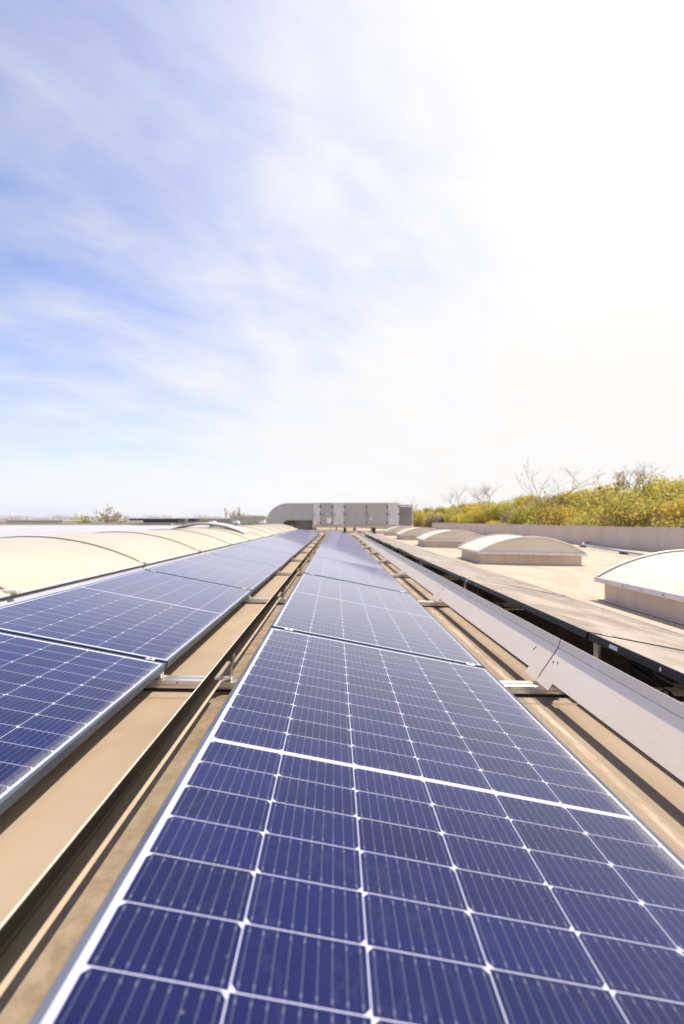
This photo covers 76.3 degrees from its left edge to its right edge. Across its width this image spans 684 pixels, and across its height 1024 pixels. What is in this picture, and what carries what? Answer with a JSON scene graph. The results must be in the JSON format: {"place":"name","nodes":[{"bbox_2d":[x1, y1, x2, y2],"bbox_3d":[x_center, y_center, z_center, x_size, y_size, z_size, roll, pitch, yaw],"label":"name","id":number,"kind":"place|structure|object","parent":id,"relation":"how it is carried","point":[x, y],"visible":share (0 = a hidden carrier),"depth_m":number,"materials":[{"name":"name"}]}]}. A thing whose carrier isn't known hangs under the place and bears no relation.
{"place":"outdoors","nodes":[
{"label":"outdoors","id":0,"kind":"place"},
{"bbox_2d":[0,515,253,524],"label":"distant wood","id":1,"kind":"object","parent":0,"point":[94,521],"visible":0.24,"depth_m":173.72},
{"bbox_2d":[2,522,359,528],"bbox_3d":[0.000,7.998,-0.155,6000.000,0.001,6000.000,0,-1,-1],"label":"ground","id":2,"kind":"structure","parent":0,"point":[141,522],"depth_m":1694.34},
{"bbox_2d":[5,520,89,522],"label":"green hall","id":3,"kind":"structure","parent":2,"relation":"on","point":[41,521],"depth_m":108.75,"materials":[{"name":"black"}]},
{"bbox_2d":[59,513,100,522],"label":"budding tree","id":4,"kind":"object","parent":2,"relation":"on","point":[85,520],"visible":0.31,"depth_m":117.22,"materials":[{"name":"green plant"}]},
{"bbox_2d":[0,523,208,536],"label":"white roofed hall","id":5,"kind":"structure","parent":2,"relation":"on","point":[25,529],"depth_m":44.45,"materials":[{"name":"concrete"}]},
{"bbox_2d":[143,519,184,522],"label":"black roof unit","id":6,"kind":"structure","parent":5,"relation":"on","point":[163,520],"depth_m":65.56,"materials":[{"name":"black metal"}]},
{"bbox_2d":[83,504,128,522],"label":"budding tree","id":7,"kind":"object","parent":2,"relation":"on","point":[116,515],"visible":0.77,"depth_m":127.68,"materials":[{"name":"beige plant"}]},
{"bbox_2d":[175,518,230,524],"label":"taupe hall","id":8,"kind":"structure","parent":2,"relation":"on","point":[219,520],"depth_m":89.47,"materials":[{"name":"grey"}]},
{"bbox_2d":[224,507,247,517],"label":"budding tree","id":9,"kind":"object","parent":2,"relation":"on","point":[238,514],"visible":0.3,"depth_m":94.27,"materials":[{"name":"beige plant"}]},
{"bbox_2d":[0,528,683,1023],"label":"building","id":10,"kind":"structure","parent":2,"relation":"on","point":[44,820],"depth_m":1.48,"materials":[{"name":"concrete"}]},
{"bbox_2d":[0,523,297,606],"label":"barrel skylight","id":11,"kind":"object","parent":10,"relation":"on","point":[31,567],"visible":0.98,"depth_m":4.67,"materials":[{"name":"beige plastic"}]},
{"bbox_2d":[171,522,248,533],"bbox_3d":[-3.733,0.446,12.204,2.152,0.304,0.762,1,-1,-1],"label":"smoke vent","id":12,"kind":"object","parent":11,"relation":"attached to","point":[237,529],"visible":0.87,"depth_m":11.84,"materials":[{"name":"grey plastic"}]},
{"bbox_2d":[308,529,384,533],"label":"service platform","id":13,"kind":"structure","parent":10,"relation":"on","point":[353,531],"depth_m":28.80,"materials":[{"name":"grey"}]},
{"bbox_2d":[265,503,413,530],"bbox_3d":[-0.176,0.503,31.120,10.217,2.240,2.395,0,-1,-1],"label":"air handling unit","id":14,"kind":"object","parent":13,"relation":"on","point":[311,516],"visible":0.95,"depth_m":29.99,"materials":[{"name":"grey metal"}]},
{"bbox_2d":[309,542,384,544],"bbox_3d":[-0.049,1.066,14.667,4.310,0.045,0.090,1,-1,-1],"label":"mounting rail","id":15,"kind":"object","parent":10,"relation":"on","point":[358,543],"visible":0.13,"depth_m":14.64,"materials":[{"name":"metal"}]},
{"bbox_2d":[274,534,310,544],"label":"solar panel","id":16,"kind":"object","parent":15,"relation":"on","point":[288,537],"visible":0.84,"depth_m":13.66,"materials":[{"name":"glass"}]},
{"bbox_2d":[325,535,357,543],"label":"solar panel","id":17,"kind":"object","parent":15,"relation":"on","point":[341,539],"visible":0.72,"depth_m":13.73,"materials":[{"name":"glass"}]},
{"bbox_2d":[371,536,404,543],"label":"solar panel","id":18,"kind":"object","parent":15,"relation":"on","point":[375,538],"visible":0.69,"depth_m":13.89,"materials":[{"name":"glass"}]},
{"bbox_2d":[304,546,395,549],"bbox_3d":[-0.015,1.025,12.566,4.310,0.045,0.090,1,-1,-1],"label":"mounting rail","id":19,"kind":"object","parent":10,"relation":"on","point":[363,547],"visible":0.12,"depth_m":12.54,"materials":[{"name":"metal"}]},
{"bbox_2d":[323,538,363,548],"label":"solar panel","id":20,"kind":"object","parent":19,"relation":"on","point":[342,542],"visible":0.69,"depth_m":11.58,"materials":[{"name":"glass"}]},
{"bbox_2d":[368,540,378,551],"bbox_3d":[0.829,0.893,11.526,0.120,0.212,2.093,1,-1,-1],"label":"wind sheet","id":21,"kind":"object","parent":19,"relation":"on","point":[374,545],"visible":0.98,"depth_m":11.37,"materials":[{"name":"metal"}]},
{"bbox_2d":[377,539,422,549],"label":"solar panel","id":22,"kind":"object","parent":19,"relation":"on","point":[384,541],"visible":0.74,"depth_m":11.70,"materials":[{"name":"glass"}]},
{"bbox_2d":[298,551,406,554],"bbox_3d":[0.019,0.984,10.465,4.310,0.045,0.090,1,-1,-1],"label":"mounting rail","id":23,"kind":"object","parent":10,"relation":"on","point":[368,552],"visible":0.13,"depth_m":10.43,"materials":[{"name":"metal"}]},
{"bbox_2d":[243,540,301,555],"bbox_3d":[-1.470,0.862,9.408,1.043,0.248,2.115,11,-1,-1],"label":"solar panel","id":24,"kind":"object","parent":23,"relation":"on","point":[282,548],"visible":0.82,"depth_m":9.33,"materials":[{"name":"glass"}]},
{"bbox_2d":[262,536,307,548],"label":"solar panel","id":25,"kind":"object","parent":23,"relation":"on","point":[302,545],"visible":0.81,"depth_m":11.48,"materials":[{"name":"glass"}]},
{"bbox_2d":[320,541,370,555],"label":"solar panel","id":26,"kind":"object","parent":23,"relation":"on","point":[344,547],"visible":0.77,"depth_m":9.45,"materials":[{"name":"glass"}]},
{"bbox_2d":[375,544,390,559],"bbox_3d":[0.863,0.853,9.425,0.120,0.212,2.093,1,-1,-1],"label":"wind sheet","id":27,"kind":"object","parent":23,"relation":"on","point":[383,551],"visible":0.96,"depth_m":9.26,"materials":[{"name":"metal"}]},
{"bbox_2d":[385,542,440,555],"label":"solar panel","id":28,"kind":"object","parent":23,"relation":"on","point":[395,546],"visible":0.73,"depth_m":9.56,"materials":[{"name":"glass"}]},
{"bbox_2d":[289,559,425,563],"bbox_3d":[0.053,0.944,8.364,4.310,0.045,0.090,1,-1,-1],"label":"mounting rail","id":29,"kind":"object","parent":10,"relation":"on","point":[309,560],"visible":0.16,"depth_m":8.34,"materials":[{"name":"metal"}]},
{"bbox_2d":[210,544,293,569],"bbox_3d":[-1.436,0.821,7.307,1.043,0.248,2.115,11,-1,-1],"label":"solar panel","id":30,"kind":"object","parent":29,"relation":"on","point":[261,556],"visible":0.89,"depth_m":7.10,"materials":[{"name":"glass"}]},
{"bbox_2d":[299,549,311,568],"bbox_3d":[-0.616,0.779,7.300,0.120,0.212,2.093,1,-1,-1],"label":"wind sheet","id":31,"kind":"object","parent":29,"relation":"on","point":[304,561],"visible":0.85,"depth_m":7.13,"materials":[{"name":"metal"}]},
{"bbox_2d":[314,546,383,568],"bbox_3d":[0.068,0.854,7.331,1.043,0.248,2.115,11,-1,-1],"label":"solar panel","id":32,"kind":"object","parent":29,"relation":"on","point":[347,556],"visible":0.81,"depth_m":7.15,"materials":[{"name":"glass"}]},
{"bbox_2d":[385,550,408,572],"bbox_3d":[0.897,0.812,7.324,0.120,0.212,2.093,1,-1,-1],"label":"wind sheet","id":33,"kind":"object","parent":29,"relation":"on","point":[399,562],"visible":0.98,"depth_m":7.09,"materials":[{"name":"metal"}]},
{"bbox_2d":[398,548,479,568],"bbox_3d":[1.579,0.887,7.355,1.045,0.248,2.115,11,-1,-1],"label":"solar panel","id":34,"kind":"object","parent":29,"relation":"on","point":[416,555],"visible":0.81,"depth_m":7.25,"materials":[{"name":"glass"}]},
{"bbox_2d":[274,572,457,578],"bbox_3d":[0.087,0.903,6.262,4.310,0.045,0.090,1,-1,-1],"label":"mounting rail","id":35,"kind":"object","parent":10,"relation":"on","point":[392,575],"visible":0.12,"depth_m":6.24,"materials":[{"name":"metal"}]},
{"bbox_2d":[145,553,279,593],"bbox_3d":[-1.402,0.780,5.205,1.043,0.248,2.115,11,-1,-1],"label":"solar panel","id":36,"kind":"object","parent":35,"relation":"on","point":[229,571],"visible":0.94,"depth_m":4.87,"materials":[{"name":"glass"}]},
{"bbox_2d":[280,559,303,592],"bbox_3d":[-0.582,0.738,5.199,0.120,0.212,2.093,1,-1,-1],"label":"wind sheet","id":37,"kind":"object","parent":35,"relation":"on","point":[293,574],"visible":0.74,"depth_m":5.01,"materials":[{"name":"metal"}]},
{"bbox_2d":[303,556,409,593],"bbox_3d":[0.101,0.814,5.228,1.043,0.248,2.115,11,-1,-1],"label":"solar panel","id":38,"kind":"object","parent":35,"relation":"on","point":[349,572],"visible":0.94,"depth_m":4.88,"materials":[{"name":"glass"}]},
{"bbox_2d":[401,560,446,599],"bbox_3d":[0.931,0.771,5.223,0.120,0.212,2.093,1,-1,-1],"label":"wind sheet","id":39,"kind":"object","parent":35,"relation":"on","point":[433,584],"visible":0.99,"depth_m":4.90,"materials":[{"name":"metal"}]},
{"bbox_2d":[419,558,564,595],"bbox_3d":[1.614,0.847,5.252,1.045,0.248,2.115,11,-1,-1],"label":"solar panel","id":40,"kind":"object","parent":35,"relation":"on","point":[456,571],"visible":0.84,"depth_m":4.95,"materials":[{"name":"glass"}]},
{"bbox_2d":[242,597,521,608],"bbox_3d":[0.121,0.862,4.161,4.310,0.045,0.090,1,-1,-1],"label":"mounting rail","id":41,"kind":"object","parent":10,"relation":"on","point":[256,600],"visible":0.15,"depth_m":4.13,"materials":[{"name":"metal"}]},
{"bbox_2d":[0,570,251,668],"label":"solar panel","id":42,"kind":"object","parent":41,"relation":"on","point":[168,620],"visible":0.96,"depth_m":2.62,"materials":[{"name":"glass"}]},
{"bbox_2d":[224,577,288,664],"bbox_3d":[-0.548,0.697,3.098,0.120,0.212,2.093,1,-1,-1],"label":"wind sheet","id":43,"kind":"object","parent":41,"relation":"on","point":[252,628],"visible":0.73,"depth_m":2.70,"materials":[{"name":"metal"}]},
{"bbox_2d":[271,573,484,667],"bbox_3d":[0.135,0.773,3.127,1.043,0.248,2.115,11,-1,-1],"label":"solar panel","id":44,"kind":"object","parent":41,"relation":"on","point":[362,614],"visible":0.94,"depth_m":2.61,"materials":[{"name":"glass"}]},
{"bbox_2d":[435,580,560,679],"bbox_3d":[0.965,0.731,3.122,0.120,0.212,2.093,1,-1,-1],"label":"wind sheet","id":45,"kind":"object","parent":41,"relation":"on","point":[534,652],"visible":1,"depth_m":2.61,"materials":[{"name":"metal"}]},
{"bbox_2d":[461,576,683,650],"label":"solar panel","id":46,"kind":"object","parent":41,"relation":"on","point":[581,618],"visible":0.85,"depth_m":2.78,"materials":[{"name":"glass"}]},
{"bbox_2d":[478,589,493,598],"bbox_3d":[1.335,0.729,4.040,0.112,0.130,0.140,1,-1,-1],"label":"power optimiser","id":47,"kind":"object","parent":46,"relation":"hanging from","point":[483,594],"visible":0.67,"depth_m":3.97,"materials":[{"name":"black plastic"}]},
{"bbox_2d":[383,526,410,535],"bbox_3d":[3.606,1.098,25.646,2.207,0.569,1.507,1,-1,-1],"label":"domed skylight","id":48,"kind":"object","parent":10,"relation":"on","point":[391,531],"visible":0.57,"depth_m":24.94,"materials":[{"name":"white plastic"}]},
{"bbox_2d":[142,675,683,698],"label":"mounting rail","id":49,"kind":"object","parent":10,"relation":"on","point":[193,682],"visible":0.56,"depth_m":2.03,"materials":[{"name":"metal"}]},
{"bbox_2d":[0,632,166,814],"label":"solar panel","id":50,"kind":"object","parent":49,"relation":"on","point":[59,702],"visible":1,"depth_m":1.56,"materials":[{"name":"blue glass"}]},
{"bbox_2d":[0,634,241,996],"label":"wind sheet","id":51,"kind":"object","parent":49,"relation":"on","point":[25,925],"visible":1,"depth_m":0.86,"materials":[{"name":"metal"}]},
{"bbox_2d":[29,627,683,1023],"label":"solar panel","id":52,"kind":"object","parent":49,"relation":"on","point":[343,833],"visible":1,"depth_m":0.71,"materials":[{"name":"blue glass"}]},
{"bbox_2d":[536,640,683,781],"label":"wind sheet","id":53,"kind":"object","parent":49,"relation":"on","point":[652,730],"visible":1,"depth_m":1.54,"materials":[{"name":"grey metal"}]},
{"bbox_2d":[588,633,683,684],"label":"solar panel","id":54,"kind":"object","parent":49,"relation":"on","point":[667,662],"visible":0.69,"depth_m":1.83,"materials":[{"name":"black"}]},
{"bbox_2d":[627,660,673,686],"bbox_3d":[1.369,0.688,1.939,0.112,0.130,0.140,1,-1,-1],"label":"power optimiser","id":55,"kind":"object","parent":54,"relation":"hanging from","point":[646,671],"visible":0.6,"depth_m":1.88,"materials":[{"name":"black plastic"}]},
{"bbox_2d":[616,653,683,700],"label":"cable","id":56,"kind":"object","parent":55,"relation":"attached to","point":[671,695],"visible":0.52,"depth_m":1.79,"materials":[{"name":"grey plastic"}]},
{"bbox_2d":[653,671,683,690],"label":"cable","id":57,"kind":"object","parent":54,"relation":"hanging from","point":[671,683],"visible":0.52,"depth_m":1.77,"materials":[{"name":"grey plastic"}]},
{"bbox_2d":[395,527,436,539],"bbox_3d":[3.673,0.993,20.248,2.207,0.569,1.507,1,-1,-1],"label":"domed skylight","id":58,"kind":"object","parent":10,"relation":"on","point":[412,533],"visible":0.71,"depth_m":19.55,"materials":[{"name":"white plastic"}]},
{"bbox_2d":[416,529,481,547],"bbox_3d":[3.740,0.888,14.849,2.207,0.569,1.507,1,-1,-1],"label":"domed skylight","id":59,"kind":"object","parent":10,"relation":"on","point":[448,538],"visible":0.81,"depth_m":14.16,"materials":[{"name":"white plastic"}]},
{"bbox_2d":[457,534,587,565],"bbox_3d":[3.807,0.783,9.451,2.207,0.569,1.507,1,-1,-1],"label":"domed skylight","id":60,"kind":"object","parent":10,"relation":"on","point":[507,549],"visible":1,"depth_m":8.76,"materials":[{"name":"white plastic"}]},
{"bbox_2d":[579,542,645,555],"bbox_3d":[8.367,1.182,12.976,0.793,0.146,10.771,0,-1,16],"label":"conduit","id":61,"kind":"object","parent":10,"relation":"on","point":[616,550],"visible":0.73,"depth_m":13.25,"materials":[{"name":"grey metal"}]},
{"bbox_2d":[594,549,683,624],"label":"domed skylight","id":62,"kind":"object","parent":10,"relation":"on","point":[652,584],"visible":1,"depth_m":4.21,"materials":[{"name":"plastic"}]},
{"bbox_3d":[-0.083,1.106,16.768,4.310,0.045,0.090,1,-1,-1],"label":"rail","id":63,"kind":"object","parent":10,"relation":"on","visible":0},
{"bbox_2d":[284,532,314,540],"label":"solar panel","id":64,"kind":"object","parent":63,"relation":"on","point":[300,536],"visible":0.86,"depth_m":15.82,"materials":[{"name":"glass"}]},
{"bbox_2d":[326,533,353,539],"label":"solar panel","id":65,"kind":"object","parent":63,"relation":"on","point":[329,534],"visible":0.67,"depth_m":15.98,"materials":[{"name":"glass"}]},
{"bbox_3d":[-0.117,1.147,18.869,4.310,0.045,0.090,1,-1,-1],"label":"rail","id":66,"kind":"object","parent":10,"relation":"on","visible":0},
{"bbox_2d":[289,531,316,538],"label":"solar panel","id":67,"kind":"object","parent":66,"relation":"on","point":[304,534],"visible":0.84,"depth_m":17.87,"materials":[{"name":"glass"}]},
{"bbox_2d":[383,498,443,528],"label":"budding tree","id":68,"kind":"object","parent":2,"relation":"on","point":[419,520],"visible":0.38,"depth_m":59.86,"materials":[{"name":"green plant"}]},
{"bbox_2d":[230,516,266,524],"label":"pale hall","id":69,"kind":"structure","parent":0,"point":[247,520],"depth_m":74.73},
{"bbox_2d":[0,0,683,521],"label":"sky","id":70,"kind":"structure","parent":0,"point":[257,256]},
{"bbox_2d":[360,518,683,528],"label":"hill","id":71,"kind":"structure","parent":0,"point":[506,523],"depth_m":56.04,"materials":[{"name":"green plant"}]},
{"bbox_2d":[413,516,423,526],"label":"shrub","id":72,"kind":"object","parent":71,"relation":"on","point":[417,523],"visible":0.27,"depth_m":96.02,"materials":[{"name":"green plant"}]},
{"bbox_2d":[423,513,444,527],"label":"shrub","id":73,"kind":"object","parent":71,"relation":"on","point":[436,518],"visible":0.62,"depth_m":81.24,"materials":[{"name":"brown plant"}]},
{"bbox_2d":[443,509,464,521],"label":"shrub","id":74,"kind":"object","parent":71,"relation":"on","point":[449,516],"visible":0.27,"depth_m":75.17,"materials":[{"name":"yellow plant"}]},
{"bbox_2d":[439,485,473,513],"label":"bare tree","id":75,"kind":"object","parent":71,"relation":"on","point":[456,500],"visible":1,"depth_m":74.44,"materials":[{"name":"beige plant"}]},
{"bbox_2d":[450,514,473,523],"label":"shrub","id":76,"kind":"object","parent":71,"relation":"on","point":[458,519],"visible":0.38,"depth_m":68.78,"materials":[{"name":"yellow plant"}]},
{"bbox_2d":[460,505,474,512],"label":"shrub","id":77,"kind":"object","parent":71,"relation":"on","point":[466,509],"visible":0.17,"depth_m":80.10,"materials":[{"name":"yellow plant"}]},
{"bbox_2d":[464,506,484,518],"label":"shrub","id":78,"kind":"object","parent":71,"relation":"on","point":[475,508],"visible":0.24,"depth_m":65.63,"materials":[{"name":"yellow plant"}]},
{"bbox_2d":[463,507,489,523],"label":"shrub","id":79,"kind":"object","parent":71,"relation":"on","point":[470,520],"visible":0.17,"depth_m":61.67,"materials":[{"name":"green plant"}]},
{"bbox_2d":[471,510,495,523],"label":"shrub","id":80,"kind":"object","parent":71,"relation":"on","point":[477,517],"visible":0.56,"depth_m":59.69,"materials":[{"name":"yellow plant"}]},
{"bbox_2d":[468,482,501,521],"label":"bare tree","id":81,"kind":"object","parent":71,"relation":"on","point":[484,492],"visible":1,"depth_m":60.22,"materials":[{"name":"beige plant"}]},
{"bbox_2d":[476,502,502,509],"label":"shrub","id":82,"kind":"object","parent":71,"relation":"on","point":[486,504],"visible":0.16,"depth_m":66.20,"materials":[{"name":"yellow plant"}]},
{"bbox_2d":[480,500,516,521],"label":"shrub","id":83,"kind":"object","parent":71,"relation":"on","point":[487,514],"visible":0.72,"depth_m":56.09,"materials":[{"name":"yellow plant"}]},
{"bbox_2d":[500,503,524,522],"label":"shrub","id":84,"kind":"object","parent":71,"relation":"on","point":[505,512],"visible":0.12,"depth_m":49.41,"materials":[{"name":"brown plant"}]},
{"bbox_2d":[506,503,529,524],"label":"shrub","id":85,"kind":"object","parent":71,"relation":"on","point":[514,517],"visible":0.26,"depth_m":47.05,"materials":[{"name":"green plant"}]},
{"bbox_2d":[515,493,541,507],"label":"shrub","id":86,"kind":"object","parent":71,"relation":"on","point":[527,498],"visible":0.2,"depth_m":54.20,"materials":[{"name":"yellow plant"}]},
{"bbox_2d":[517,498,553,524],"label":"shrub","id":87,"kind":"object","parent":71,"relation":"on","point":[527,513],"visible":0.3,"depth_m":45.04,"materials":[{"name":"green plant"}]},
{"bbox_2d":[525,495,554,507],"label":"shrub","id":88,"kind":"object","parent":71,"relation":"on","point":[549,497],"visible":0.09,"depth_m":49.27,"materials":[{"name":"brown plant"}]},
{"bbox_2d":[527,499,581,525],"bbox_3d":[14.445,2.717,29.869,3.830,7.226,3.941,0,-1,14],"label":"shrub","id":89,"kind":"object","parent":71,"relation":"on","point":[566,519],"visible":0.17,"depth_m":29.68,"materials":[{"name":"green plant"}]},
{"bbox_2d":[513,457,605,525],"bbox_3d":[14.966,1.341,31.582,6.254,10.100,8.873,0,-1,-1],"label":"budding tree","id":90,"kind":"object","parent":71,"relation":"on","point":[560,501],"visible":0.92,"depth_m":30.23,"materials":[{"name":"brown plant"}]},
{"bbox_2d":[535,504,598,524],"bbox_3d":[19.705,0.941,37.029,5.407,3.367,5.798,1,-1,-39],"label":"shrub","id":91,"kind":"object","parent":71,"relation":"on","point":[563,511],"visible":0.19,"depth_m":36.72,"materials":[{"name":"yellow plant"}]},
{"bbox_2d":[534,500,601,524],"bbox_3d":[20.392,0.542,38.884,5.726,3.382,4.787,0,-1,-1],"label":"shrub","id":92,"kind":"object","parent":71,"relation":"on","point":[577,507],"visible":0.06,"depth_m":39.48,"materials":[{"name":"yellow plant"}]},
{"bbox_2d":[549,489,596,509],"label":"shrub","id":93,"kind":"object","parent":71,"relation":"on","point":[564,503],"visible":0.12,"depth_m":46.80,"materials":[{"name":"yellow plant"}]},
{"bbox_2d":[563,509,598,526],"bbox_3d":[18.998,1.219,33.033,4.746,2.878,3.305,0,-1,16],"label":"shrub","id":94,"kind":"object","parent":71,"relation":"on","point":[569,524],"visible":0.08,"depth_m":33.22,"materials":[{"name":"yellow plant"}]},
{"bbox_2d":[567,487,613,513],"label":"shrub","id":95,"kind":"object","parent":71,"relation":"on","point":[583,502],"visible":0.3,"depth_m":43.64,"materials":[{"name":"yellow plant"}]},
{"bbox_2d":[575,487,621,498],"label":"shrub","id":96,"kind":"object","parent":71,"relation":"on","point":[578,493],"visible":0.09,"depth_m":48.99,"materials":[{"name":"yellow plant"}]},
{"bbox_2d":[597,471,628,495],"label":"budding tree","id":97,"kind":"object","parent":71,"relation":"on","point":[619,484],"visible":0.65,"depth_m":44.84,"materials":[{"name":"brown plant"}]},
{"bbox_2d":[548,471,683,528],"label":"budding tree","id":98,"kind":"object","parent":71,"relation":"on","point":[664,509],"visible":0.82,"depth_m":21.31,"materials":[{"name":"yellow plant"}]},
{"bbox_2d":[589,490,662,526],"bbox_3d":[19.929,0.206,30.036,4.929,3.408,4.927,1,-1,-28],"label":"shrub","id":99,"kind":"object","parent":71,"relation":"on","point":[608,506],"visible":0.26,"depth_m":29.77,"materials":[{"name":"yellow plant"}]},
{"bbox_2d":[611,462,671,496],"bbox_3d":[23.884,-1.670,34.706,4.256,4.884,3.467,0,-1,-1],"label":"bare tree","id":100,"kind":"object","parent":71,"relation":"on","point":[639,479],"visible":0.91,"depth_m":34.60,"materials":[{"name":"beige plant"}]},
{"bbox_2d":[606,488,683,527],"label":"shrub","id":101,"kind":"object","parent":71,"relation":"on","point":[646,506],"visible":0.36,"depth_m":28.19,"materials":[{"name":"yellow plant"}]},
{"bbox_2d":[611,473,683,505],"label":"shrub","id":102,"kind":"object","parent":71,"relation":"on","point":[665,485],"visible":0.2,"depth_m":33.18,"materials":[{"name":"yellow plant"}]},
{"bbox_2d":[638,517,682,527],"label":"shrub","id":103,"kind":"object","parent":71,"relation":"on","point":[660,526],"depth_m":23.92,"materials":[{"name":"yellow plant"}]},
{"bbox_2d":[641,475,683,504],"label":"shrub","id":104,"kind":"object","parent":71,"relation":"on","point":[667,482],"visible":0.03,"depth_m":38.45,"materials":[{"name":"green plant"}]},
{"bbox_2d":[656,495,683,524],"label":"shrub","id":105,"kind":"object","parent":71,"relation":"on","point":[681,500],"visible":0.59,"depth_m":25.69,"materials":[{"name":"yellow plant"}]},
{"bbox_2d":[662,489,683,502],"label":"shrub","id":106,"kind":"object","parent":71,"relation":"on","point":[675,495],"visible":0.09,"depth_m":30.81,"materials":[{"name":"yellow plant"}]},
{"bbox_2d":[432,523,683,551],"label":"parapet wall","id":107,"kind":"structure","parent":0,"point":[654,539],"depth_m":17.40,"materials":[{"name":"concrete"}]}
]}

